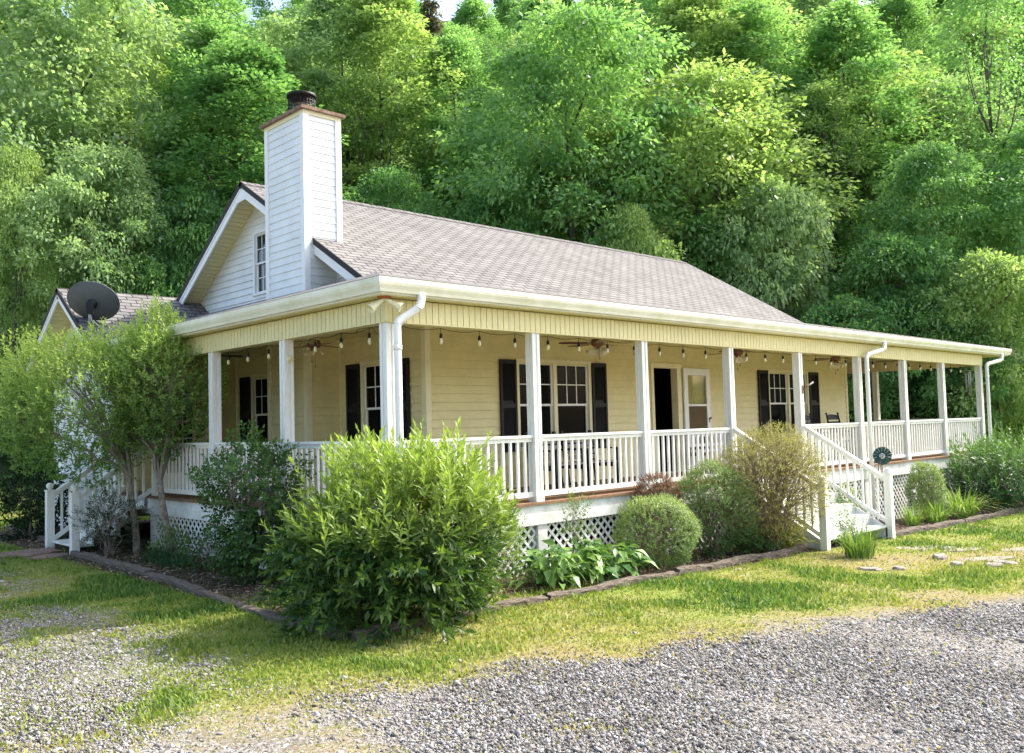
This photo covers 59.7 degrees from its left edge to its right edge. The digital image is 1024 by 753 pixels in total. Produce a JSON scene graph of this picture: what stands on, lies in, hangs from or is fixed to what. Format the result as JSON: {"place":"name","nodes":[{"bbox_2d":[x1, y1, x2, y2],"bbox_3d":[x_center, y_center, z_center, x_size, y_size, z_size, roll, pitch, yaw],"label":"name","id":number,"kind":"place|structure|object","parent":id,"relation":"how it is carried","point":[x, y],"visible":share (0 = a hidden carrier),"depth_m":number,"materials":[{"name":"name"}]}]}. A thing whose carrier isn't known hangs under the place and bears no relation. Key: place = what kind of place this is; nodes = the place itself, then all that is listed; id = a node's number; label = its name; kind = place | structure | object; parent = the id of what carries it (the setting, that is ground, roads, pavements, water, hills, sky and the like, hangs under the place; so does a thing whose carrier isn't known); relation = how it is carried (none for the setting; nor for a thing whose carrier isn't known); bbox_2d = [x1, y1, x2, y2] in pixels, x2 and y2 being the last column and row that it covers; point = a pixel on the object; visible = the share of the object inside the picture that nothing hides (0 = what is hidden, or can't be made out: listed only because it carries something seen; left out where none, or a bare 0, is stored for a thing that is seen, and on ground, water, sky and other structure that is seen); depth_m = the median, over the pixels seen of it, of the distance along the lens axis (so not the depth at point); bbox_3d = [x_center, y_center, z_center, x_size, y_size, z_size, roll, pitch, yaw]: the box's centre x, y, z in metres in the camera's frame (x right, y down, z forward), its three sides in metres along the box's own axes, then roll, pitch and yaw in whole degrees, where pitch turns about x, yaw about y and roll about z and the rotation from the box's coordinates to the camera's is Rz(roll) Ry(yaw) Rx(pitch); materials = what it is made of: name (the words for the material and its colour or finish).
{"place":"outdoors","nodes":[
{"label":"outdoors","id":0,"kind":"place"},
{"bbox_2d":[8,0,931,36],"label":"sky","id":1,"kind":"structure","parent":0,"point":[447,7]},
{"bbox_2d":[0,545,1023,752],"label":"gravel","id":2,"kind":"structure","parent":0,"point":[679,707],"depth_m":6.23,"materials":[{"name":"gravel"}]},
{"bbox_2d":[0,19,1023,752],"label":"ground","id":3,"kind":"structure","parent":0,"point":[328,743],"depth_m":7.89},
{"bbox_2d":[0,138,69,484],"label":"forest tree","id":4,"kind":"object","parent":3,"relation":"on","point":[25,166],"visible":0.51,"depth_m":30.84,"materials":[{"name":"green plant"}]},
{"bbox_2d":[0,445,76,540],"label":"rhododendron","id":5,"kind":"object","parent":3,"relation":"on","point":[37,510],"visible":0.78,"depth_m":16.80,"materials":[{"name":"green plant"}]},
{"bbox_2d":[0,105,167,428],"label":"forest tree","id":6,"kind":"object","parent":3,"relation":"on","point":[42,143],"visible":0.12,"depth_m":35.25,"materials":[{"name":"green plant"}]},
{"bbox_2d":[0,316,182,553],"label":"tree","id":7,"kind":"object","parent":3,"relation":"on","point":[120,451],"visible":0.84,"depth_m":13.99,"materials":[{"name":"green plant"}]},
{"bbox_2d":[1,136,193,383],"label":"forest tree","id":8,"kind":"object","parent":3,"relation":"on","point":[138,198],"visible":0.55,"depth_m":31.16,"materials":[{"name":"green plant"}]},
{"bbox_2d":[63,483,154,555],"bbox_3d":[-6.431,2.276,14.230,1.243,1.275,1.162,-2,-3,5],"label":"dark shrub","id":9,"kind":"object","parent":3,"relation":"on","point":[107,530],"visible":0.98,"depth_m":14.19,"materials":[{"name":"green plant"}]},
{"bbox_2d":[70,551,153,575],"bbox_3d":[-5.957,2.746,13.168,0.146,0.154,3.161,1,-4,-43],"label":"landscape timber","id":10,"kind":"object","parent":3,"relation":"on","point":[122,566],"visible":0.78,"depth_m":12.92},
{"bbox_2d":[0,0,229,313],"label":"forest tree","id":11,"kind":"object","parent":3,"relation":"on","point":[37,16],"visible":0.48,"depth_m":35.09,"materials":[{"name":"green plant"}]},
{"bbox_2d":[36,14,224,290],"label":"forest tree","id":12,"kind":"object","parent":3,"relation":"on","point":[158,68],"visible":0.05,"depth_m":41.57,"materials":[{"name":"green plant"}]},
{"bbox_2d":[98,246,185,297],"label":"understory tree","id":13,"kind":"object","parent":3,"relation":"on","point":[159,271],"visible":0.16,"depth_m":31.21,"materials":[{"name":"green plant"}]},
{"bbox_2d":[92,293,233,554],"bbox_3d":[-5.628,0.794,14.501,2.138,4.273,2.058,1,-4,-44],"label":"tree","id":14,"kind":"object","parent":3,"relation":"on","point":[141,339],"visible":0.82,"depth_m":14.12,"materials":[{"name":"green plant"}]},
{"bbox_2d":[105,184,227,296],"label":"understory tree","id":15,"kind":"object","parent":3,"relation":"on","point":[204,214],"visible":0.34,"depth_m":32.40,"materials":[{"name":"green plant"}]},
{"bbox_2d":[145,518,200,559],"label":"fern shrub","id":16,"kind":"object","parent":3,"relation":"on","point":[172,541],"visible":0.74,"depth_m":13.55,"materials":[{"name":"green plant"}]},
{"bbox_2d":[145,572,204,593],"bbox_3d":[-4.285,2.611,11.298,0.145,0.135,1.824,1,-4,-40],"label":"landscape timber","id":17,"kind":"object","parent":3,"relation":"on","point":[185,585],"visible":0.77,"depth_m":11.11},
{"bbox_2d":[120,0,253,256],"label":"forest tree","id":18,"kind":"object","parent":3,"relation":"on","point":[178,5],"visible":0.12,"depth_m":47.84,"materials":[{"name":"green plant"}]},
{"bbox_2d":[172,523,237,573],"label":"fern shrub","id":19,"kind":"object","parent":3,"relation":"on","point":[202,547],"visible":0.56,"depth_m":12.39,"materials":[{"name":"green plant"}]},
{"bbox_2d":[149,9,280,283],"bbox_3d":[-12.557,-6.665,38.177,8.048,18.087,6.330,-4,-4,38],"label":"forest tree","id":20,"kind":"object","parent":3,"relation":"on","point":[210,34],"visible":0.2,"depth_m":37.51,"materials":[{"name":"green plant"}]},
{"bbox_2d":[195,589,263,615],"bbox_3d":[-3.132,2.514,9.907,0.144,0.101,1.733,1,-4,-41],"label":"landscape timber","id":21,"kind":"object","parent":3,"relation":"on","point":[215,596],"visible":0.77,"depth_m":9.94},
{"bbox_2d":[127,32,355,278],"bbox_3d":[-10.128,-4.974,35.575,10.044,16.990,7.900,-1,-3,-13],"label":"forest tree","id":22,"kind":"object","parent":3,"relation":"on","point":[234,67],"visible":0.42,"depth_m":34.39,"materials":[{"name":"green plant"}]},
{"bbox_2d":[185,418,315,586],"bbox_3d":[-3.315,1.607,11.471,1.601,2.166,1.711,1,-4,-44],"label":"glossy shrub","id":23,"kind":"object","parent":3,"relation":"on","point":[250,543],"visible":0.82,"depth_m":11.26,"materials":[{"name":"green plant"}]},
{"bbox_2d":[194,35,343,223],"bbox_3d":[-11.608,-7.174,41.532,7.398,16.750,9.263,0,-3,-27],"label":"forest tree","id":24,"kind":"object","parent":3,"relation":"on","point":[288,70],"visible":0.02,"depth_m":39.92,"materials":[{"name":"green plant"}]},
{"bbox_2d":[243,0,306,33],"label":"forest tree","id":25,"kind":"object","parent":3,"relation":"on","point":[263,10],"visible":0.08,"depth_m":82.84,"materials":[{"name":"green plant"}]},
{"bbox_2d":[258,609,348,640],"bbox_3d":[-2.038,2.408,8.647,0.146,0.122,1.530,1,-4,-43],"label":"landscape timber","id":26,"kind":"object","parent":3,"relation":"on","point":[269,615],"visible":0.33,"depth_m":8.81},
{"bbox_2d":[208,8,420,201],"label":"forest tree","id":27,"kind":"object","parent":3,"relation":"on","point":[277,28],"visible":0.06,"depth_m":47.59,"materials":[{"name":"green plant"}]},
{"bbox_2d":[272,0,421,199],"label":"forest tree","id":28,"kind":"object","parent":3,"relation":"on","point":[317,31],"visible":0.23,"depth_m":42.12,"materials":[{"name":"green plant"}]},
{"bbox_2d":[293,0,471,208],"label":"forest tree","id":29,"kind":"object","parent":3,"relation":"on","point":[374,21],"visible":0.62,"depth_m":40.36,"materials":[{"name":"green plant"}]},
{"bbox_2d":[249,417,521,653],"bbox_3d":[-1.131,1.528,9.001,2.981,2.234,2.567,1,-4,-44],"label":"corner bush","id":30,"kind":"object","parent":3,"relation":"on","point":[378,558],"visible":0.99,"depth_m":8.38,"materials":[{"name":"green plant"}]},
{"bbox_2d":[342,162,457,218],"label":"forest tree","id":31,"kind":"object","parent":3,"relation":"on","point":[385,189],"visible":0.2,"depth_m":34.56,"materials":[{"name":"green plant"}]},
{"bbox_2d":[341,46,464,209],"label":"forest tree","id":32,"kind":"object","parent":3,"relation":"on","point":[408,66],"visible":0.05,"depth_m":48.02,"materials":[{"name":"green plant"}]},
{"bbox_2d":[412,0,459,197],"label":"conifer tree","id":33,"kind":"object","parent":3,"relation":"on","point":[435,22],"visible":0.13,"depth_m":52.93,"materials":[{"name":"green plant"}]},
{"bbox_2d":[348,595,548,641],"bbox_3d":[-0.548,2.411,8.973,0.146,0.173,2.604,-5,-4,44],"label":"landscape timber","id":34,"kind":"object","parent":3,"relation":"on","point":[526,601],"visible":0.43,"depth_m":8.96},
{"bbox_2d":[391,31,510,224],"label":"forest tree","id":35,"kind":"object","parent":3,"relation":"on","point":[465,60],"visible":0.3,"depth_m":41.94,"materials":[{"name":"green plant"}]},
{"bbox_2d":[409,21,507,164],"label":"forest tree","id":36,"kind":"object","parent":3,"relation":"on","point":[457,30],"visible":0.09,"depth_m":63.15,"materials":[{"name":"green plant"}]},
{"bbox_2d":[447,0,516,84],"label":"forest tree","id":37,"kind":"object","parent":3,"relation":"on","point":[469,12],"visible":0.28,"depth_m":73.79,"materials":[{"name":"green plant"}]},
{"bbox_2d":[455,187,543,233],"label":"understory tree","id":38,"kind":"object","parent":3,"relation":"on","point":[512,220],"visible":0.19,"depth_m":33.53,"materials":[{"name":"green plant"}]},
{"bbox_2d":[1,508,1002,628],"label":"leaf litter","id":39,"kind":"object","parent":3,"relation":"on","point":[256,586],"visible":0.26,"depth_m":12.70,"materials":[{"name":"plant"}]},
{"bbox_2d":[466,500,538,590],"bbox_3d":[-0.228,2.010,10.677,1.169,1.254,1.119,-2,-3,6],"label":"feathery shrub","id":40,"kind":"object","parent":3,"relation":"on","point":[512,552],"visible":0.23,"depth_m":10.56,"materials":[{"name":"green plant"}]},
{"bbox_2d":[486,0,528,79],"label":"forest tree","id":41,"kind":"object","parent":3,"relation":"on","point":[503,7],"visible":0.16,"depth_m":85.28,"materials":[{"name":"green plant"}]},
{"bbox_2d":[0,504,1023,752],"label":"grass","id":42,"kind":"structure","parent":3,"relation":"on","point":[414,668],"depth_m":8.88,"materials":[{"name":"plant"}]},
{"bbox_2d":[25,90,1011,588],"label":"house","id":43,"kind":"structure","parent":3,"relation":"on","point":[297,248],"depth_m":15.68,"materials":[{"name":"beige wood"}]},
{"bbox_2d":[67,281,119,333],"bbox_3d":[-7.996,-1.276,16.942,0.887,0.990,0.761,-4,-4,35],"label":"satellite dish","id":44,"kind":"object","parent":43,"relation":"on","point":[91,301],"visible":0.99,"depth_m":16.78,"materials":[{"name":"grey metal"}]},
{"bbox_2d":[162,376,208,487],"bbox_3d":[-6.460,1.075,17.443,1.150,2.190,0.140,1,-4,-44],"label":"wing door","id":45,"kind":"structure","parent":43,"relation":"in","point":[206,430],"depth_m":17.58,"materials":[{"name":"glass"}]},
{"bbox_2d":[250,373,267,454],"bbox_3d":[-4.838,0.746,17.450,0.110,1.590,0.990,1,-4,-44],"label":"window","id":46,"kind":"structure","parent":43,"relation":"in","point":[259,404],"depth_m":17.63,"materials":[{"name":"white glass"}]},
{"bbox_2d":[252,228,265,296],"bbox_3d":[-4.948,-2.251,17.641,0.110,1.280,0.630,1,-4,-44],"label":"window","id":47,"kind":"structure","parent":43,"relation":"in","point":[259,243],"depth_m":17.75,"materials":[{"name":"white glass"}]},
{"bbox_2d":[360,360,380,449],"bbox_3d":[-2.173,0.524,14.674,0.110,1.590,1.030,1,-4,-44],"label":"window","id":48,"kind":"structure","parent":43,"relation":"in","point":[370,375],"depth_m":14.90,"materials":[{"name":"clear glass"}]},
{"bbox_2d":[515,358,592,451],"bbox_3d":[0.753,0.504,15.771,1.960,1.590,0.110,1,-4,-44],"label":"window","id":49,"kind":"structure","parent":43,"relation":"in","point":[566,390],"depth_m":15.92,"materials":[{"name":"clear glass"}]},
{"bbox_2d":[524,431,587,488],"bbox_3d":[0.717,1.363,14.594,0.750,0.929,0.745,1,-4,-44],"label":"slatted armchair","id":50,"kind":"object","parent":43,"relation":"on","point":[556,461],"visible":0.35,"depth_m":14.58,"materials":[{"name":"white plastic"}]},
{"bbox_2d":[162,326,969,372],"bbox_3d":[3.950,-0.344,16.828,20.706,0.204,7.355,0,-3,-21],"label":"string light","id":51,"kind":"object","parent":43,"relation":"hanging from","point":[479,345],"visible":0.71,"depth_m":13.40,"materials":[{"name":"black plastic"}]},
{"bbox_2d":[559,430,618,485],"bbox_3d":[1.335,1.382,15.255,0.750,0.929,0.745,1,-4,-38],"label":"slatted armchair","id":52,"kind":"object","parent":43,"relation":"on","point":[587,458],"visible":0.37,"depth_m":15.26,"materials":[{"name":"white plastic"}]},
{"bbox_2d":[649,363,682,472],"bbox_3d":[3.100,0.847,18.032,1.040,2.210,0.180,1,-4,-44],"label":"front door","id":53,"kind":"structure","parent":43,"relation":"in","point":[676,381],"depth_m":18.26,"materials":[{"name":"wood"}]},
{"bbox_2d":[682,368,711,468],"bbox_3d":[3.904,0.868,18.631,0.930,2.070,0.087,1,-4,-44],"label":"storm door","id":54,"kind":"structure","parent":43,"relation":"in","point":[696,416],"depth_m":18.63,"materials":[{"name":"white"}]},
{"bbox_2d":[767,369,809,436],"bbox_3d":[6.631,0.647,21.404,1.955,1.590,0.110,1,-4,-44],"label":"window","id":55,"kind":"structure","parent":43,"relation":"in","point":[781,395],"depth_m":21.30,"materials":[{"name":"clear glass"}]},
{"bbox_2d":[491,0,579,89],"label":"forest tree","id":56,"kind":"object","parent":3,"relation":"on","point":[528,5],"visible":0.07,"depth_m":62.92,"materials":[{"name":"green plant"}]},
{"bbox_2d":[489,24,603,228],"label":"forest tree","id":57,"kind":"object","parent":3,"relation":"on","point":[515,37],"visible":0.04,"depth_m":41.84,"materials":[{"name":"green plant"}]},
{"bbox_2d":[507,547,593,589],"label":"hosta","id":58,"kind":"object","parent":3,"relation":"on","point":[551,578],"visible":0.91,"depth_m":10.75,"materials":[{"name":"green plant"}]},
{"bbox_2d":[554,482,597,560],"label":"weed stalk","id":59,"kind":"object","parent":3,"relation":"on","point":[573,519],"visible":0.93,"depth_m":11.94,"materials":[{"name":"green plant"}]},
{"bbox_2d":[423,0,732,248],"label":"forest tree","id":60,"kind":"object","parent":3,"relation":"on","point":[536,67],"visible":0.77,"depth_m":32.89,"materials":[{"name":"green plant"}]},
{"bbox_2d":[530,536,629,586],"bbox_3d":[0.867,2.387,11.413,1.237,0.600,1.282,-3,-3,23],"label":"hosta","id":61,"kind":"object","parent":3,"relation":"on","point":[600,567],"visible":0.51,"depth_m":11.24,"materials":[{"name":"green plant"}]},
{"bbox_2d":[501,110,709,262],"bbox_3d":[4.138,-4.394,37.648,9.920,13.067,12.421,0,-3,-25],"label":"forest tree","id":62,"kind":"object","parent":3,"relation":"on","point":[556,233],"visible":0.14,"depth_m":35.28,"materials":[{"name":"green plant"}]},
{"bbox_2d":[543,571,677,600],"bbox_3d":[1.249,2.531,10.829,0.145,0.191,2.562,-5,-4,44],"label":"landscape timber","id":63,"kind":"object","parent":3,"relation":"on","point":[608,585],"visible":0.66,"depth_m":10.66,"materials":[{"name":"wood"}]},
{"bbox_2d":[572,538,658,579],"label":"hosta","id":64,"kind":"object","parent":3,"relation":"on","point":[622,553],"visible":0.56,"depth_m":11.61,"materials":[{"name":"green plant"}]},
{"bbox_2d":[585,201,689,262],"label":"understory tree","id":65,"kind":"object","parent":3,"relation":"on","point":[639,235],"visible":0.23,"depth_m":30.42,"materials":[{"name":"green plant"}]},
{"bbox_2d":[599,0,688,147],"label":"forest tree","id":66,"kind":"object","parent":3,"relation":"on","point":[618,14],"visible":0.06,"depth_m":56.07,"materials":[{"name":"green plant"}]},
{"bbox_2d":[609,492,702,568],"bbox_3d":[2.017,2.186,12.532,1.395,1.100,1.307,1,-4,-44],"label":"box shrub","id":67,"kind":"object","parent":3,"relation":"on","point":[626,518],"visible":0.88,"depth_m":12.30,"materials":[{"name":"green plant"}]},
{"bbox_2d":[630,471,683,561],"bbox_3d":[2.168,2.097,13.307,0.829,1.382,0.781,1,-4,-44],"label":"barberry","id":68,"kind":"object","parent":3,"relation":"on","point":[653,490],"visible":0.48,"depth_m":13.22,"materials":[{"name":"red plant"}]},
{"bbox_2d":[625,0,718,204],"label":"forest tree","id":69,"kind":"object","parent":3,"relation":"on","point":[652,3],"visible":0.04,"depth_m":50.45,"materials":[{"name":"green plant"}]},
{"bbox_2d":[609,0,805,260],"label":"forest tree","id":70,"kind":"object","parent":3,"relation":"on","point":[692,18],"visible":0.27,"depth_m":41.47,"materials":[{"name":"green plant"}]},
{"bbox_2d":[654,213,764,300],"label":"understory tree","id":71,"kind":"object","parent":3,"relation":"on","point":[726,262],"visible":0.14,"depth_m":32.40,"materials":[{"name":"green plant"}]},
{"bbox_2d":[668,458,760,558],"bbox_3d":[3.099,2.029,13.725,1.569,1.570,1.383,1,-4,-44],"label":"box shrub","id":72,"kind":"object","parent":3,"relation":"on","point":[709,523],"visible":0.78,"depth_m":13.45,"materials":[{"name":"green plant"}]},
{"bbox_2d":[593,48,866,317],"bbox_3d":[8.219,-5.007,36.701,10.356,15.668,12.967,-1,-3,-10],"label":"forest tree","id":73,"kind":"object","parent":3,"relation":"on","point":[761,120],"visible":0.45,"depth_m":34.11,"materials":[{"name":"green plant"}]},
{"bbox_2d":[672,545,807,574],"bbox_3d":[3.412,2.663,13.014,3.610,0.216,0.146,2,-4,-45],"label":"landscape timber","id":74,"kind":"object","parent":3,"relation":"on","point":[729,562],"visible":0.84,"depth_m":12.79,"materials":[{"name":"wood"}]},
{"bbox_2d":[687,0,832,220],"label":"forest tree","id":75,"kind":"object","parent":3,"relation":"on","point":[774,2],"visible":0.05,"depth_m":44.02,"materials":[{"name":"green plant"}]},
{"bbox_2d":[727,518,798,553],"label":"dark shrub","id":76,"kind":"object","parent":3,"relation":"on","point":[746,544],"visible":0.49,"depth_m":13.79,"materials":[{"name":"green plant"}]},
{"bbox_2d":[700,173,842,319],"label":"understory tree","id":77,"kind":"object","parent":3,"relation":"on","point":[794,215],"visible":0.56,"depth_m":31.42,"materials":[{"name":"green plant"}]},
{"bbox_2d":[683,0,859,263],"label":"forest tree","id":78,"kind":"object","parent":3,"relation":"on","point":[760,19],"visible":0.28,"depth_m":40.70,"materials":[{"name":"green plant"}]},
{"bbox_2d":[715,420,832,553],"bbox_3d":[4.095,1.751,14.162,2.179,2.136,1.814,1,-4,-44],"label":"twiggy shrub","id":79,"kind":"object","parent":3,"relation":"on","point":[788,460],"visible":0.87,"depth_m":13.88,"materials":[{"name":"green plant"}]},
{"bbox_2d":[778,0,861,75],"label":"forest tree","id":80,"kind":"object","parent":3,"relation":"on","point":[805,5],"visible":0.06,"depth_m":56.80,"materials":[{"name":"green plant"}]},
{"bbox_2d":[757,78,914,303],"bbox_3d":[12.649,-5.213,37.359,7.719,14.645,5.135,-1,-3,-7],"label":"forest tree","id":81,"kind":"object","parent":3,"relation":"on","point":[820,90],"visible":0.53,"depth_m":37.09,"materials":[{"name":"green plant"}]},
{"bbox_2d":[749,0,939,299],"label":"forest tree","id":82,"kind":"object","parent":3,"relation":"on","point":[838,26],"visible":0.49,"depth_m":39.30,"materials":[{"name":"green plant"}]},
{"bbox_2d":[799,293,912,446],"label":"understory tree","id":83,"kind":"object","parent":3,"relation":"on","point":[825,315],"visible":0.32,"depth_m":29.88,"materials":[{"name":"green plant"}]},
{"bbox_2d":[828,519,890,558],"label":"grass clump","id":84,"kind":"object","parent":3,"relation":"on","point":[859,548],"visible":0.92,"depth_m":13.34,"materials":[{"name":"green plant"}]},
{"bbox_2d":[767,35,981,295],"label":"forest tree","id":85,"kind":"object","parent":3,"relation":"on","point":[901,77],"visible":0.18,"depth_m":40.81,"materials":[{"name":"green plant"}]},
{"bbox_2d":[836,0,943,172],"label":"forest tree","id":86,"kind":"object","parent":3,"relation":"on","point":[875,4],"visible":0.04,"depth_m":61.66,"materials":[{"name":"green plant"}]},
{"bbox_2d":[804,228,990,419],"bbox_3d":[13.712,-0.538,32.175,6.371,9.660,5.070,-2,-3,11],"label":"understory tree","id":87,"kind":"object","parent":3,"relation":"on","point":[878,256],"visible":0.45,"depth_m":31.22,"materials":[{"name":"green plant"}]},
{"bbox_2d":[859,0,962,147],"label":"forest tree","id":88,"kind":"object","parent":3,"relation":"on","point":[900,10],"visible":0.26,"depth_m":56.90,"materials":[{"name":"green plant"}]},
{"bbox_2d":[848,283,986,445],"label":"understory tree","id":89,"kind":"object","parent":3,"relation":"on","point":[897,306],"visible":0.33,"depth_m":30.09,"materials":[{"name":"green plant"}]},
{"bbox_2d":[817,131,1023,336],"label":"forest tree","id":90,"kind":"object","parent":3,"relation":"on","point":[918,166],"visible":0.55,"depth_m":33.42,"materials":[{"name":"green plant"}]},
{"bbox_2d":[903,460,947,517],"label":"box shrub","id":91,"kind":"object","parent":3,"relation":"on","point":[914,479],"visible":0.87,"depth_m":19.39,"materials":[{"name":"green plant"}]},
{"bbox_2d":[895,519,964,535],"bbox_3d":[8.146,2.969,17.423,3.636,0.257,0.147,1,-4,-45],"label":"landscape timber","id":92,"kind":"object","parent":3,"relation":"on","point":[912,529],"visible":0.69,"depth_m":17.27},
{"bbox_2d":[900,494,969,522],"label":"daylily","id":93,"kind":"object","parent":3,"relation":"on","point":[938,512],"visible":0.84,"depth_m":18.88,"materials":[{"name":"green plant"}]},
{"bbox_2d":[849,67,1023,306],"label":"forest tree","id":94,"kind":"object","parent":3,"relation":"on","point":[1006,107],"visible":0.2,"depth_m":41.25,"materials":[{"name":"green plant"}]},
{"bbox_2d":[890,0,1023,363],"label":"forest tree","id":95,"kind":"object","parent":3,"relation":"on","point":[984,40],"visible":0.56,"depth_m":36.61,"materials":[{"name":"green plant"}]},
{"bbox_2d":[907,313,1023,449],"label":"understory tree","id":96,"kind":"object","parent":3,"relation":"on","point":[1001,395],"visible":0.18,"depth_m":29.17,"materials":[{"name":"green plant"}]},
{"bbox_2d":[912,246,1023,459],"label":"understory tree","id":97,"kind":"object","parent":3,"relation":"on","point":[975,275],"visible":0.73,"depth_m":28.92,"materials":[{"name":"green plant"}]},
{"bbox_2d":[926,12,1023,197],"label":"forest tree","id":98,"kind":"object","parent":3,"relation":"on","point":[973,42],"visible":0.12,"depth_m":47.77,"materials":[{"name":"green plant"}]},
{"bbox_2d":[935,484,1015,517],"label":"daylily","id":99,"kind":"object","parent":3,"relation":"on","point":[958,504],"visible":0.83,"depth_m":19.77,"materials":[{"name":"green plant"}]},
{"bbox_2d":[928,0,1023,227],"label":"forest tree","id":100,"kind":"object","parent":3,"relation":"on","point":[941,18],"visible":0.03,"depth_m":54.75,"materials":[{"name":"green plant"}]},
{"bbox_2d":[936,421,1023,512],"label":"long leaf shrub","id":101,"kind":"object","parent":3,"relation":"on","point":[991,470],"visible":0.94,"depth_m":21.30,"materials":[{"name":"plant"}]},
{"bbox_2d":[939,121,1023,351],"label":"forest tree","id":102,"kind":"object","parent":3,"relation":"on","point":[1015,136],"visible":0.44,"depth_m":34.16,"materials":[{"name":"green plant"}]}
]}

